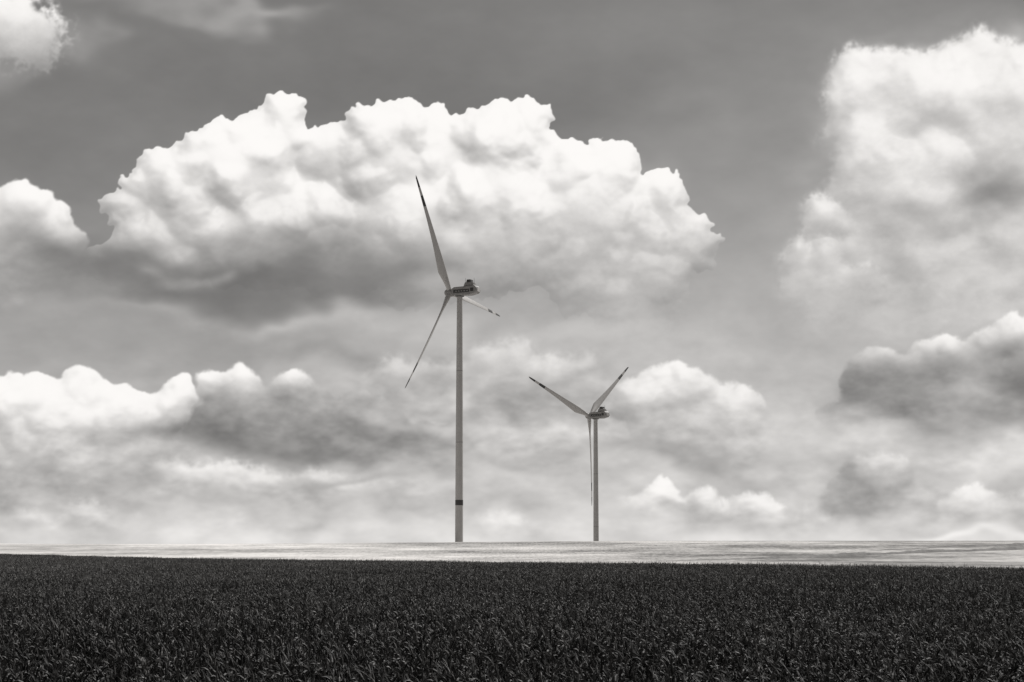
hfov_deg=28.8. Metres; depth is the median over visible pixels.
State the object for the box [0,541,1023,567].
ground
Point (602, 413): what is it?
wind turbine
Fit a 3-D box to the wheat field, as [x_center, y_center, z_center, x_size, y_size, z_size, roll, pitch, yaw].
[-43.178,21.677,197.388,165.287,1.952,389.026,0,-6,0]
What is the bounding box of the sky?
[0,0,1023,543]
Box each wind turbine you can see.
[405,176,499,541]
[529,367,627,540]
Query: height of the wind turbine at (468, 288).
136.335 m
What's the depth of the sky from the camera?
14810.37 m
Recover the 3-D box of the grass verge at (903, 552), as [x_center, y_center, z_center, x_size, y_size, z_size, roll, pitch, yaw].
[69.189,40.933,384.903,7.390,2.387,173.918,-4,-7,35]
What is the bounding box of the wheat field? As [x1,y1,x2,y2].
[0,553,1023,681]

